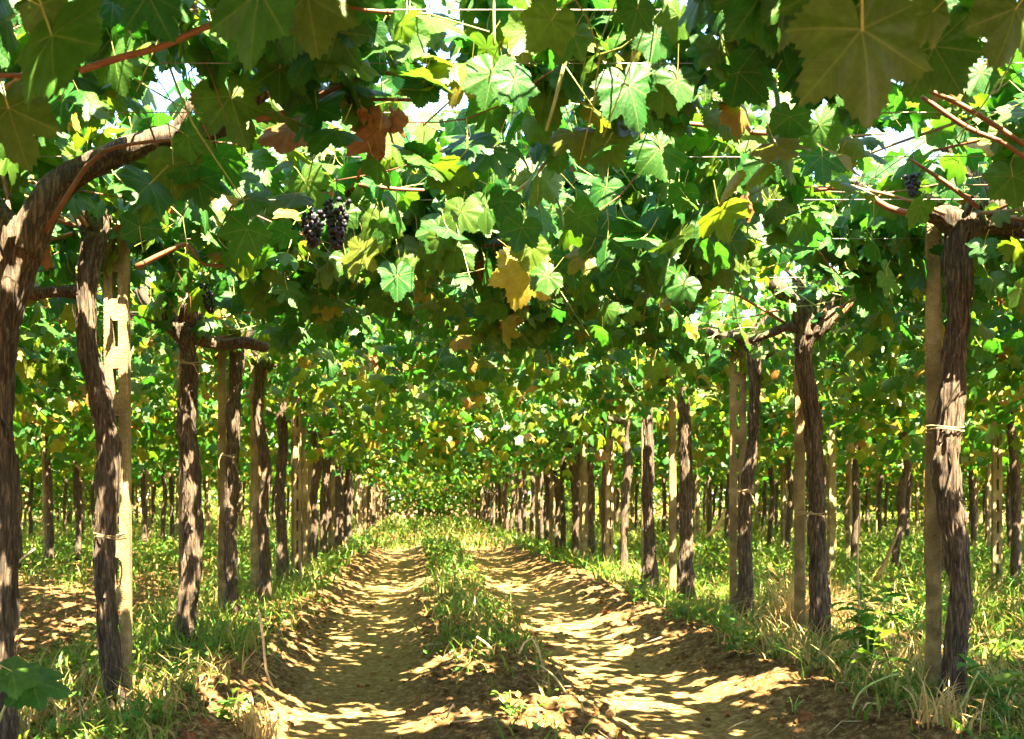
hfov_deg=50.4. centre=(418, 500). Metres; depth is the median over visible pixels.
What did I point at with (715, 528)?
dry stalk
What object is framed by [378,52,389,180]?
trellis wire
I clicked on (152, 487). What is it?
concrete post
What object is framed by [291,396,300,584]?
concrete post
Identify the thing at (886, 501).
grapevine
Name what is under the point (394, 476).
grapevine
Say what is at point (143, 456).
grapevine
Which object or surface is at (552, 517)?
concrete post
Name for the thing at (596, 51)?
trellis wire
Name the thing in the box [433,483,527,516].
grapevine
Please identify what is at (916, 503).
concrete post
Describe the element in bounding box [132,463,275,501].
grapevine
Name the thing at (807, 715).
fallen leaves
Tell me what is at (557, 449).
grapevine
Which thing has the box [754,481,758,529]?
concrete post
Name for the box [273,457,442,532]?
grapevine
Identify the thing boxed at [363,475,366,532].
concrete post
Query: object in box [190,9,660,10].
trellis wire
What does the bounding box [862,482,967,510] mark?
grapevine
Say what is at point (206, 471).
grapevine
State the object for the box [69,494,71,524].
concrete post
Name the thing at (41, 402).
grapevine
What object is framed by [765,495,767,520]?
concrete post
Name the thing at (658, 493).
background tree
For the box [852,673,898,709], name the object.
dry stalk
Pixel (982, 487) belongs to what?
grapevine
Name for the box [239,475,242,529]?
concrete post
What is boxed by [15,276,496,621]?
grapevine
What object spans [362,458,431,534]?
grapevine
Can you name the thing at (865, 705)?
dry stalk
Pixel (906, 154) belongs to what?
trellis wire
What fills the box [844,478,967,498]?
grapevine
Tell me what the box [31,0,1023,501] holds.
sky
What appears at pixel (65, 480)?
grapevine
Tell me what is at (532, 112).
trellis wire
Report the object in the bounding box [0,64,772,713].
grapevine
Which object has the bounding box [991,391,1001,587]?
concrete post
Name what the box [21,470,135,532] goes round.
grapevine
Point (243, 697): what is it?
weed plant
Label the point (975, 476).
grapevine
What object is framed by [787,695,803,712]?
weed plant
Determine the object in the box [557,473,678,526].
grapevine
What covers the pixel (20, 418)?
grapevine
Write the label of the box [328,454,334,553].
concrete post
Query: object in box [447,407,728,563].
grapevine
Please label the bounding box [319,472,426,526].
grapevine
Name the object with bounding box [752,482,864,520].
grapevine
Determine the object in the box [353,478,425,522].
grapevine
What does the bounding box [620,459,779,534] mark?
grapevine
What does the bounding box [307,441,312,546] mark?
concrete post
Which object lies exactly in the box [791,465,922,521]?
grapevine
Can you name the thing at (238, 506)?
grapevine
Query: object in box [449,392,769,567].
grapevine
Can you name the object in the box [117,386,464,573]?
grapevine
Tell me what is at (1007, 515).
grapevine
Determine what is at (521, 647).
dry stalk
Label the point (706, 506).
concrete post
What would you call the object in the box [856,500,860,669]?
dry stalk
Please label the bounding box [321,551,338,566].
weed plant
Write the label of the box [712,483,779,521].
grapevine
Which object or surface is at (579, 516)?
concrete post
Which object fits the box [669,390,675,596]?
concrete post
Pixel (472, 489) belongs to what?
grapevine
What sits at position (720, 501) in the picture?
grapevine
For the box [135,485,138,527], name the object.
concrete post
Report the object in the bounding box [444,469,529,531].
grapevine
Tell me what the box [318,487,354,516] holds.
background tree
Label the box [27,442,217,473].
grapevine
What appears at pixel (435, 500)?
grapevine
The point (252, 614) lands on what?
weed plant
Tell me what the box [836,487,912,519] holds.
grapevine
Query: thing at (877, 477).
concrete post
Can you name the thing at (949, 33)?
grapevine
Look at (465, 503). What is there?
grapevine
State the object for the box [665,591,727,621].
grass tuft
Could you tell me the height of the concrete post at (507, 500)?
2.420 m
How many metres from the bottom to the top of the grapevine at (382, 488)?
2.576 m
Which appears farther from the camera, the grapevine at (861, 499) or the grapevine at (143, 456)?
the grapevine at (861, 499)
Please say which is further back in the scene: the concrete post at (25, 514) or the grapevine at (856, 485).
the concrete post at (25, 514)
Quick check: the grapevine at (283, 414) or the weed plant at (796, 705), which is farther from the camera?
the grapevine at (283, 414)
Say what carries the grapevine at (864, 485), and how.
on the ground at (353, 661)
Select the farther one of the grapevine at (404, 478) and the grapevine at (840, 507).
the grapevine at (840, 507)
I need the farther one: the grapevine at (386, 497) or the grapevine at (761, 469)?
the grapevine at (386, 497)
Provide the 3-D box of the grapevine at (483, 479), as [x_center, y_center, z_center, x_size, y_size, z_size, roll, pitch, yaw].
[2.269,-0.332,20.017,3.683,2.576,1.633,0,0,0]
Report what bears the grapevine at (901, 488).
on the ground at (353, 661)
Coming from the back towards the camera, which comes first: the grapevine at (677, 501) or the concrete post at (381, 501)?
the concrete post at (381, 501)
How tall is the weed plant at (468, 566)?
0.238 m
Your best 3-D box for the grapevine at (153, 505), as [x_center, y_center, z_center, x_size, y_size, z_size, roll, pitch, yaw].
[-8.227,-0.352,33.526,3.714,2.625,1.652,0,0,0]
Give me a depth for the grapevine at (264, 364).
8.85 m
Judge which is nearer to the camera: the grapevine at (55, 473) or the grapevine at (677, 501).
the grapevine at (55, 473)
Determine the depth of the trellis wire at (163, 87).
2.97 m
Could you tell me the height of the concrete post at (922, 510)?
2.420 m
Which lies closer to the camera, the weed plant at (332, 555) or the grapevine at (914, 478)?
the weed plant at (332, 555)
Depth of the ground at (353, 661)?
5.81 m
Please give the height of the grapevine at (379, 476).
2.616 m
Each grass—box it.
[18,513,1023,738]
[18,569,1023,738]
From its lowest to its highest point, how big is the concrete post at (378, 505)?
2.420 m
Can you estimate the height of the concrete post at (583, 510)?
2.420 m
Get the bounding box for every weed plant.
[126,649,216,701]
[143,610,174,634]
[214,684,266,723]
[239,600,268,638]
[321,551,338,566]
[456,555,477,570]
[491,690,527,715]
[529,655,544,669]
[617,578,650,602]
[718,605,754,656]
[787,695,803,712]
[825,571,909,676]
[883,582,924,639]
[956,654,1023,716]
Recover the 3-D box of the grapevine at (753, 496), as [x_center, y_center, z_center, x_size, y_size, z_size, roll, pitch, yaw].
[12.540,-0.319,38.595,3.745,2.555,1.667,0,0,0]
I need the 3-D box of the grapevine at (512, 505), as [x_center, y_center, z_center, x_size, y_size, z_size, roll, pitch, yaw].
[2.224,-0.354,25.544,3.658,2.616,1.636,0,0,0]
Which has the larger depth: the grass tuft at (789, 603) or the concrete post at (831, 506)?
the concrete post at (831, 506)
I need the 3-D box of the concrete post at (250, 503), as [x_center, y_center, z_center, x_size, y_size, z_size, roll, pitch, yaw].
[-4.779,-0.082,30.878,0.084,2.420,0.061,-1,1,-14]
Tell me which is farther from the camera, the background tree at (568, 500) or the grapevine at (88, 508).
the background tree at (568, 500)
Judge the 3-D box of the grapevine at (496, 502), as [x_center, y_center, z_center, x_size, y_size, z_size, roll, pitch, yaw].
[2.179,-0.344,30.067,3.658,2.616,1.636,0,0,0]
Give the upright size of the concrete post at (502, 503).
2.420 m
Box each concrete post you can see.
[24,487,26,526]
[41,433,46,557]
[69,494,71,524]
[82,481,84,532]
[103,193,132,697]
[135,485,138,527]
[146,469,150,543]
[151,485,153,514]
[176,464,177,538]
[178,294,186,590]
[206,476,209,534]
[218,351,225,614]
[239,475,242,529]
[249,480,250,525]
[251,353,260,598]
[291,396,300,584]
[301,412,307,572]
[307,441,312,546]
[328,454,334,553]
[355,473,359,537]
[360,462,361,533]
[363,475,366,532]
[370,485,371,531]
[375,483,378,527]
[378,480,379,521]
[380,487,381,519]
[382,489,384,520]
[480,487,482,523]
[493,482,495,526]
[501,471,503,524]
[503,473,507,532]
[530,475,534,536]
[535,460,540,541]
[548,466,554,551]
[578,460,580,551]
[580,435,587,560]
[598,482,600,523]
[605,412,613,571]
[614,481,616,522]
[631,478,633,531]
[641,416,643,583]
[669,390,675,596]
[695,467,699,535]
[705,483,707,524]
[729,344,745,616]
[737,474,737,535]
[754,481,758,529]
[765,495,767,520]
[780,446,786,548]
[794,275,804,642]
[827,406,835,571]
[844,479,845,525]
[845,444,851,561]
[875,473,879,533]
[915,481,918,531]
[921,483,923,526]
[923,470,924,488]
[924,487,924,570]
[925,191,941,698]
[974,471,978,530]
[985,457,990,547]
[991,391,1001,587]
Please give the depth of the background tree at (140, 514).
47.91 m
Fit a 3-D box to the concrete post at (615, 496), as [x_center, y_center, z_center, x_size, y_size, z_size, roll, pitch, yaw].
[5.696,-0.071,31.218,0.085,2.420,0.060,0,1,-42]
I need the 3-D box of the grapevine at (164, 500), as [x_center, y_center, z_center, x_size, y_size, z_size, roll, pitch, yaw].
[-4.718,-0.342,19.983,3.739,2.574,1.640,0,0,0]
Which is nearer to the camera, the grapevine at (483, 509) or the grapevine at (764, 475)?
the grapevine at (764, 475)
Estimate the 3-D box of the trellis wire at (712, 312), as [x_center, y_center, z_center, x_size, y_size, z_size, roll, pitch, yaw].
[1.500,-1.133,6.400,13.001,0.047,0.003,0,0,0]
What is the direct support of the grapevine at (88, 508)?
on the ground at (353, 661)
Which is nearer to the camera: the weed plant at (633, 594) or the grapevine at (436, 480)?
the weed plant at (633, 594)
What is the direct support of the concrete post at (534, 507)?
on the ground at (353, 661)
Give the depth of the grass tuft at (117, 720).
3.83 m
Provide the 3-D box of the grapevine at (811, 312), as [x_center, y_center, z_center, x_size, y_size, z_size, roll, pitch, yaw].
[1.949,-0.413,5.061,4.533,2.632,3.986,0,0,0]
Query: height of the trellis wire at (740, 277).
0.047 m
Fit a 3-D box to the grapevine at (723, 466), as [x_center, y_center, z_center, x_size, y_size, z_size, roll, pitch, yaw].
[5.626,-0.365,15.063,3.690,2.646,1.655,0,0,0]
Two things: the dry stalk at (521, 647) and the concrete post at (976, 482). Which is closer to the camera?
the dry stalk at (521, 647)
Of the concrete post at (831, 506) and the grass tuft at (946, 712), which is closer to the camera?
the grass tuft at (946, 712)
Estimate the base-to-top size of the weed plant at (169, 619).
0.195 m
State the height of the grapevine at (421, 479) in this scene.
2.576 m
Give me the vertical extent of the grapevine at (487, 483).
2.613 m
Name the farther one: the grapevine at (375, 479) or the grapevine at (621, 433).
the grapevine at (375, 479)
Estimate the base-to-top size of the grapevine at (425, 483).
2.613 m
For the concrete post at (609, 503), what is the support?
on the ground at (353, 661)
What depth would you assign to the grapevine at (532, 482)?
20.99 m
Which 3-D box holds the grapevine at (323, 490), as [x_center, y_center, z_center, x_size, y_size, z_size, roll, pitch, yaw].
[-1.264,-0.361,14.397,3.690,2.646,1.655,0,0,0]
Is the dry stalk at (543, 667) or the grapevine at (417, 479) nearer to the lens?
the dry stalk at (543, 667)
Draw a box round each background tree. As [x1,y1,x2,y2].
[22,490,95,519]
[95,491,157,518]
[139,485,217,518]
[202,484,290,519]
[269,488,320,518]
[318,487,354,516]
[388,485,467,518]
[432,493,529,518]
[528,488,598,518]
[571,486,668,518]
[653,483,725,519]
[716,486,793,519]
[774,492,875,519]
[826,493,922,519]
[860,495,919,517]
[966,497,1023,518]
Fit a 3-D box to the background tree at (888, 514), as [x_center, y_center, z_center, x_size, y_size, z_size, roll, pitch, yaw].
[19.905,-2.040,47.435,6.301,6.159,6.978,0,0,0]
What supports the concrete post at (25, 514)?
on the ground at (353, 661)
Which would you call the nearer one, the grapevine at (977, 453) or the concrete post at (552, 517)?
the grapevine at (977, 453)
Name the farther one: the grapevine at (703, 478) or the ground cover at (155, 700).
the grapevine at (703, 478)
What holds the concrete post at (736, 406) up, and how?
on the ground at (353, 661)
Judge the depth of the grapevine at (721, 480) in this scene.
26.01 m
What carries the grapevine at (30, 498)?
on the ground at (353, 661)
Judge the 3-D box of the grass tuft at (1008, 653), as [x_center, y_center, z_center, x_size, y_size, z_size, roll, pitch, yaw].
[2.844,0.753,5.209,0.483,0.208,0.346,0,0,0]
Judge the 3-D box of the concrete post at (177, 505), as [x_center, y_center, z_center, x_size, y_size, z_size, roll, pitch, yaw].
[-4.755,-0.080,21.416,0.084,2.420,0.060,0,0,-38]
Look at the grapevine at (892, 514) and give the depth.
36.47 m
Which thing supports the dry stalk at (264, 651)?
on the ground at (353, 661)
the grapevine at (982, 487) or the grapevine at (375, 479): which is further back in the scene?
the grapevine at (982, 487)
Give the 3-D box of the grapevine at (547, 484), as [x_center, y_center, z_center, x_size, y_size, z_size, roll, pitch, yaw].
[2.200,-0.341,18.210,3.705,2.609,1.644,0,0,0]
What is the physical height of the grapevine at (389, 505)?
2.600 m
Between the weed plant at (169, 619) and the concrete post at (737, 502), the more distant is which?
the concrete post at (737, 502)
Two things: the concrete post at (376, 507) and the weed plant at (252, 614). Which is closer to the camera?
the weed plant at (252, 614)
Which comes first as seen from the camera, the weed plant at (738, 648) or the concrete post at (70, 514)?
the weed plant at (738, 648)
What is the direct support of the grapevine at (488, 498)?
on the ground at (353, 661)
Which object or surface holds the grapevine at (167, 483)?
on the ground at (353, 661)
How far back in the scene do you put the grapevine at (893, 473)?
18.97 m
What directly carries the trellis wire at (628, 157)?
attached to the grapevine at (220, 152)
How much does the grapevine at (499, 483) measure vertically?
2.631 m
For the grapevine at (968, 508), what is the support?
on the ground at (353, 661)
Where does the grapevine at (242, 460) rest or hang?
on the ground at (353, 661)
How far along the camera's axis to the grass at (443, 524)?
9.06 m
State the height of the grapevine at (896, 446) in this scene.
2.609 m
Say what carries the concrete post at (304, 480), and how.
on the ground at (353, 661)
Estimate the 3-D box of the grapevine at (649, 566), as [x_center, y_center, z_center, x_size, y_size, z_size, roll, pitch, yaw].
[2.130,-0.424,10.068,4.219,2.585,2.058,0,0,0]
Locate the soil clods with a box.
[15,582,1023,738]
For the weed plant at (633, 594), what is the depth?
8.27 m
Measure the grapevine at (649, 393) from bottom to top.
2.612 m
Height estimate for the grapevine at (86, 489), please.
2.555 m
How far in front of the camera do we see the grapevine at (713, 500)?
33.47 m
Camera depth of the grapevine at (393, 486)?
29.27 m
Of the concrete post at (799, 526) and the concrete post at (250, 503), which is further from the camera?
the concrete post at (250, 503)
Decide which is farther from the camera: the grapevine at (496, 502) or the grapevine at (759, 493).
the grapevine at (759, 493)
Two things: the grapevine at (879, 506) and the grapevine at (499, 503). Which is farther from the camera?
the grapevine at (499, 503)
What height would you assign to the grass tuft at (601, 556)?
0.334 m
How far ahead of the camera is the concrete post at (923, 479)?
19.53 m
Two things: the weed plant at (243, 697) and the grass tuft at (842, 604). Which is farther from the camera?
the grass tuft at (842, 604)
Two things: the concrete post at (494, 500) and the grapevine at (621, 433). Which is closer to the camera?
the grapevine at (621, 433)
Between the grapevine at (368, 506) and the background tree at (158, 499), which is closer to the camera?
the grapevine at (368, 506)
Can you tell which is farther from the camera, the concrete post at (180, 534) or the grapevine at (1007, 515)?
the grapevine at (1007, 515)
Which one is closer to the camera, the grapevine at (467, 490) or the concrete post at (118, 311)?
the concrete post at (118, 311)
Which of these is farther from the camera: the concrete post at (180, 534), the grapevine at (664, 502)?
the grapevine at (664, 502)
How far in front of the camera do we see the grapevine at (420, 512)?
45.55 m
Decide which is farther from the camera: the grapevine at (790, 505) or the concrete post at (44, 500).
the grapevine at (790, 505)
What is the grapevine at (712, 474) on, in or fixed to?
on the ground at (353, 661)
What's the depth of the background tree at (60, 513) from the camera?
46.03 m
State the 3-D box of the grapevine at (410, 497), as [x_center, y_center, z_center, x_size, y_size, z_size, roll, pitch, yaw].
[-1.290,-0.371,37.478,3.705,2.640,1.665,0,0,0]
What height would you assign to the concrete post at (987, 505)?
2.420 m
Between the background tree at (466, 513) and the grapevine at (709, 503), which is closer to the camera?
the grapevine at (709, 503)
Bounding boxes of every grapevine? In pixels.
[0,0,600,209]
[0,0,660,738]
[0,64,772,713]
[13,358,83,435]
[13,373,118,454]
[13,375,47,437]
[14,399,159,462]
[15,176,517,652]
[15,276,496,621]
[16,405,177,571]
[18,411,177,563]
[18,430,204,560]
[19,459,91,535]
[20,456,83,476]
[20,458,85,477]
[20,463,93,480]
[20,468,137,534]
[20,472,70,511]
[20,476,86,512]
[20,476,95,523]
[21,452,39,470]
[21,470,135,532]
[21,471,166,532]
[21,481,95,524]
[22,481,94,521]
[23,325,484,602]
[23,447,240,475]
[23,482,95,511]
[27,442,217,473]
[30,448,243,546]
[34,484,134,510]
[41,486,140,520]
[52,476,158,485]
[53,476,157,528]
[71,475,175,524]
[80,455,250,539]
[83,349,473,585]
[87,458,250,535]
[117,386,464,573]
[131,463,275,479]
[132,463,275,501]
[134,481,202,524]
[139,462,275,531]
[145,402,466,566]
[148,461,275,483]
[166,475,274,483]
[173,476,289,532]
[175,476,272,529]
[197,411,451,561]
[199,409,458,561]
[200,428,446,554]
[240,435,417,487]
[243,434,452,548]
[243,436,439,544]
[245,485,289,521]
[248,484,287,522]
[249,433,449,554]
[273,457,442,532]
[274,448,438,533]
[319,467,438,489]
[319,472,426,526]
[320,468,434,505]
[321,449,431,539]
[325,124,1023,643]
[344,449,443,486]
[344,462,432,533]
[345,471,431,486]
[353,0,1023,707]
[353,468,427,489]
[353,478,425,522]
[353,478,432,522]
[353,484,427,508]
[354,469,421,530]
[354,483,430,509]
[356,0,1023,280]
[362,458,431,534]
[372,459,435,489]
[374,472,422,527]
[380,477,424,518]
[385,488,414,520]
[387,483,431,516]
[389,475,431,493]
[427,487,510,515]
[428,485,510,511]
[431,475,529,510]
[431,485,529,519]
[432,461,550,531]
[432,471,529,525]
[432,473,527,526]
[433,471,559,528]
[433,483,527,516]
[434,472,543,529]
[435,460,601,535]
[437,462,569,534]
[438,453,615,534]
[438,479,485,523]
[439,451,657,549]
[439,465,565,532]
[440,482,477,518]
[441,471,528,527]
[442,454,622,537]
[443,481,510,518]
[444,430,668,550]
[444,468,559,511]
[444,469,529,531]
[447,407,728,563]
[447,411,716,555]
[448,435,678,548]
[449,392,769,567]
[452,460,601,533]
[453,485,486,521]
[456,474,528,491]
[457,388,793,573]
[458,359,868,586]
[458,419,703,549]
[459,451,634,539]
[461,454,640,537]
[462,306,924,600]
[474,269,1023,618]
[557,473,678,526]
[565,470,702,528]
[594,469,719,483]
[594,471,724,535]
[599,472,720,482]
[601,466,756,535]
[603,0,938,136]
[617,457,792,536]
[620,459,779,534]
[632,457,806,543]
[639,443,841,481]
[639,486,667,521]
[654,481,763,523]
[655,482,723,524]
[661,427,920,555]
[663,442,892,544]
[692,419,969,506]
[701,481,778,527]
[703,476,805,531]
[705,474,844,531]
[706,415,1008,562]
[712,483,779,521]
[716,487,778,512]
[720,467,870,483]
[724,479,826,509]
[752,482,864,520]
[754,466,893,511]
[755,468,914,480]
[760,478,882,510]
[761,390,1023,570]
[766,399,1023,570]
[767,480,894,511]
[779,462,967,537]
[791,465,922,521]
[805,478,923,528]
[805,479,920,512]
[820,380,1023,587]
[836,451,984,538]
[836,454,1023,476]
[836,475,922,531]
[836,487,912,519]
[839,487,920,523]
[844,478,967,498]
[854,327,1023,454]
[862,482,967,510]
[863,479,979,523]
[864,455,1023,545]
[875,468,1021,482]
[882,479,1005,511]
[892,438,1023,550]
[895,481,1023,512]
[901,468,1023,481]
[913,354,1023,442]
[914,479,1023,526]
[921,439,1023,472]
[962,432,1022,465]
[964,466,1023,477]
[1001,351,1023,433]
[1002,435,1023,465]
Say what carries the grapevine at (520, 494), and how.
on the ground at (353, 661)
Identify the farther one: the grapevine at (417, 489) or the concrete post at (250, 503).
the grapevine at (417, 489)
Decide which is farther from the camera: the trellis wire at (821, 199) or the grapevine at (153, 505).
the grapevine at (153, 505)
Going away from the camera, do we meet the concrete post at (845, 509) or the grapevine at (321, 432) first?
the grapevine at (321, 432)
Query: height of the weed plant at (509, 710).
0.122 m
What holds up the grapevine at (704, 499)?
on the ground at (353, 661)
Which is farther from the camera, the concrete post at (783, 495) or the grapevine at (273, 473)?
the grapevine at (273, 473)
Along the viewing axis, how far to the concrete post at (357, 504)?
21.29 m
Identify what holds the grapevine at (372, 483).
on the ground at (353, 661)
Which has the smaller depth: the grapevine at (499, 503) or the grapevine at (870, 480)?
the grapevine at (870, 480)
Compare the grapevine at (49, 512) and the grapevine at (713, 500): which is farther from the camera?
the grapevine at (713, 500)
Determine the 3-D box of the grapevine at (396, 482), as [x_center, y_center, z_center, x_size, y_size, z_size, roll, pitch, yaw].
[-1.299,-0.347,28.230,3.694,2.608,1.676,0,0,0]
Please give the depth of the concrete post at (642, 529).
10.58 m
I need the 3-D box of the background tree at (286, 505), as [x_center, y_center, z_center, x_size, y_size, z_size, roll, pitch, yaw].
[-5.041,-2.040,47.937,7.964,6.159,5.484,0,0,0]
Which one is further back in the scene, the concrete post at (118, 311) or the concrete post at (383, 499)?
the concrete post at (383, 499)
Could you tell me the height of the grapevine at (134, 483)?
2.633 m
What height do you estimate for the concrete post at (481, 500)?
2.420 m
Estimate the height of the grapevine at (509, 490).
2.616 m
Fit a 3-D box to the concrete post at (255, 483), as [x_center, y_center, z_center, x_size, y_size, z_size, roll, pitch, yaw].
[-1.365,-0.072,9.100,0.060,2.420,0.084,0,0,25]
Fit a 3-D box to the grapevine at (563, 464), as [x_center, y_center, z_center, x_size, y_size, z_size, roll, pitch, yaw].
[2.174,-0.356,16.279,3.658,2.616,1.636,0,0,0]
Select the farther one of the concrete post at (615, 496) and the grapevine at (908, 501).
the concrete post at (615, 496)
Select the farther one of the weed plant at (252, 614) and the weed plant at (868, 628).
the weed plant at (252, 614)
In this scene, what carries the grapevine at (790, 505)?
on the ground at (353, 661)
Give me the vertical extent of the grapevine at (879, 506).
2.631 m
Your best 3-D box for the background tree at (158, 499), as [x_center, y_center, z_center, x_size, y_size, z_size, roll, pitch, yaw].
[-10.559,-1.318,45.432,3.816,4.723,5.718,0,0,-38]
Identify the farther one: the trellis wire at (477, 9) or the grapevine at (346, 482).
the grapevine at (346, 482)
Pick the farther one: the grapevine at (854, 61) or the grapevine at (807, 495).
the grapevine at (807, 495)
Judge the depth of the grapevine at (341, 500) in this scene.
17.20 m
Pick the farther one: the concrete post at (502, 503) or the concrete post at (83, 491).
the concrete post at (502, 503)
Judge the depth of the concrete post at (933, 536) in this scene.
4.38 m
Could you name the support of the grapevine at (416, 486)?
on the ground at (353, 661)
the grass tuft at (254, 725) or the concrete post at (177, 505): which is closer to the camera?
the grass tuft at (254, 725)
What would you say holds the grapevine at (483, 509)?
on the ground at (353, 661)
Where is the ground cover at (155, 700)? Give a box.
[18,534,1023,738]
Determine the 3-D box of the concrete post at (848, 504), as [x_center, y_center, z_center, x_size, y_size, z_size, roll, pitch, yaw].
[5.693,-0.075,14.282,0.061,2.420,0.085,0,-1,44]
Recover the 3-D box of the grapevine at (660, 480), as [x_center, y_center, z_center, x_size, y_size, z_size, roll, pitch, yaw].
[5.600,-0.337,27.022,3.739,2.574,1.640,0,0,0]
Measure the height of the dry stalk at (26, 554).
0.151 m
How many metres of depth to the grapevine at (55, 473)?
21.30 m
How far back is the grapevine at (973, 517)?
17.84 m
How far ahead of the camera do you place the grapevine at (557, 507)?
17.28 m
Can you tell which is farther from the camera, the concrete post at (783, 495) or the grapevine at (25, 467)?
the grapevine at (25, 467)
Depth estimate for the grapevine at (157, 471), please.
18.63 m
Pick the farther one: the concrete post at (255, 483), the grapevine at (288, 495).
the grapevine at (288, 495)
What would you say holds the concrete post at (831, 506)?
on the ground at (353, 661)
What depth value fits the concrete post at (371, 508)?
28.54 m
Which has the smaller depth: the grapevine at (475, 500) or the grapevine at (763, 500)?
the grapevine at (763, 500)
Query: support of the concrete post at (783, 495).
on the ground at (353, 661)
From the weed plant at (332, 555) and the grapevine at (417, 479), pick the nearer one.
the weed plant at (332, 555)
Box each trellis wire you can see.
[40,156,988,157]
[77,112,996,112]
[116,238,942,238]
[120,199,1002,199]
[128,30,274,268]
[142,62,1023,63]
[146,277,844,277]
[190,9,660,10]
[226,311,912,312]
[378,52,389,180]
[565,0,616,128]
[686,71,1023,311]
[705,97,773,174]
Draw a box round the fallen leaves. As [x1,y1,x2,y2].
[13,565,1023,738]
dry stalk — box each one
[19,548,35,562]
[258,611,273,688]
[476,636,493,651]
[518,638,542,663]
[540,665,565,691]
[705,508,726,537]
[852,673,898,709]
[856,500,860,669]
[861,702,880,710]
[874,534,897,581]
[957,671,978,712]
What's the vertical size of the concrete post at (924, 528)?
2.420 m
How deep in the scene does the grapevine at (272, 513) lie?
35.48 m
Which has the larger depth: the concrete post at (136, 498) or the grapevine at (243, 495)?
the concrete post at (136, 498)
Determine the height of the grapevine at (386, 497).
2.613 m
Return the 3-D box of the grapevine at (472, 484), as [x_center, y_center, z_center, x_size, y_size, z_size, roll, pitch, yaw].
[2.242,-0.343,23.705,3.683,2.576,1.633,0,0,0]
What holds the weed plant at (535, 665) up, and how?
on the ground at (353, 661)
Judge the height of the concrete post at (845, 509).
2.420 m
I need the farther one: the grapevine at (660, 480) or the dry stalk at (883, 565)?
the grapevine at (660, 480)
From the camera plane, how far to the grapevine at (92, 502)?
27.38 m
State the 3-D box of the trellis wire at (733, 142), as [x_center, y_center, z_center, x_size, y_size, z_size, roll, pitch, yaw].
[1.000,-1.125,19.250,0.003,0.033,37.501,0,0,0]
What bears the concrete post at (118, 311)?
on the ground at (353, 661)
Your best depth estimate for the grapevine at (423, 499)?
43.03 m
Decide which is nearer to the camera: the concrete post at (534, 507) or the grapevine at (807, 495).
the concrete post at (534, 507)
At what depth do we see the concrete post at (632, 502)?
28.66 m
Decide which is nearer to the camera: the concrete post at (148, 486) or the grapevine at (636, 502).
the concrete post at (148, 486)
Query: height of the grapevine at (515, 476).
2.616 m
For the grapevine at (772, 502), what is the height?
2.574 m
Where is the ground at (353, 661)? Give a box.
[15,502,1023,738]
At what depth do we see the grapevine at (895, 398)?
9.51 m
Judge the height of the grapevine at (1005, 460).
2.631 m
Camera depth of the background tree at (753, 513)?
44.78 m
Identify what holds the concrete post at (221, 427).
on the ground at (353, 661)
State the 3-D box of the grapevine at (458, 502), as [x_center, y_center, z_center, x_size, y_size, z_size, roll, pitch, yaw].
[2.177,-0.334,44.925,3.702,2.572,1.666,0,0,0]
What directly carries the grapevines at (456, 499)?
on the ground at (353, 661)
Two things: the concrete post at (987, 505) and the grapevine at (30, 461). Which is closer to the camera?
the concrete post at (987, 505)
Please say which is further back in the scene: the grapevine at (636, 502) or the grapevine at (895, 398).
the grapevine at (636, 502)
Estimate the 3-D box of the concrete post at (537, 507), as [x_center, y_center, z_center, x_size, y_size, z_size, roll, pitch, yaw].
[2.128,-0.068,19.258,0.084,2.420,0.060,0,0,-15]
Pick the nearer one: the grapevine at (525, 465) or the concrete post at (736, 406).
the concrete post at (736, 406)
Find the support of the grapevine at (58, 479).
on the ground at (353, 661)
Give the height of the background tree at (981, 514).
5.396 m
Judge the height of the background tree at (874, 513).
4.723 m
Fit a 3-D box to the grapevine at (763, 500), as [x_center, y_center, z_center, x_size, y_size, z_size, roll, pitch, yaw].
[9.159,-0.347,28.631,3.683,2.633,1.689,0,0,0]
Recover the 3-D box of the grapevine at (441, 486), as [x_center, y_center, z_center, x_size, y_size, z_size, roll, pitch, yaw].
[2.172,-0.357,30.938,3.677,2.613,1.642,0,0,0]
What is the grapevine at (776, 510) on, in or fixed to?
on the ground at (353, 661)
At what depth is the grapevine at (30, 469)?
17.28 m
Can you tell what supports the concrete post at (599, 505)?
on the ground at (353, 661)
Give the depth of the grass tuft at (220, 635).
5.46 m
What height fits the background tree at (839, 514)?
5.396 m
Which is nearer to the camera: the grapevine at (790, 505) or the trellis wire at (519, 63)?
the trellis wire at (519, 63)
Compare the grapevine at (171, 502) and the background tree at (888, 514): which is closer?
the grapevine at (171, 502)
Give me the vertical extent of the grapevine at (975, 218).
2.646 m
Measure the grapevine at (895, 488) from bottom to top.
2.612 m
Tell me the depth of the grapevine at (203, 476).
25.75 m
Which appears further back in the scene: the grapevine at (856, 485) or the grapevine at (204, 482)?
the grapevine at (204, 482)
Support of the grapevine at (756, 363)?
on the ground at (353, 661)
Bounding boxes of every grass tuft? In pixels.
[58,689,200,738]
[161,622,256,656]
[209,688,330,738]
[577,546,632,566]
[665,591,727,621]
[700,554,905,636]
[763,575,918,629]
[860,665,1021,735]
[968,638,1023,672]
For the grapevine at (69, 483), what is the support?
on the ground at (353, 661)

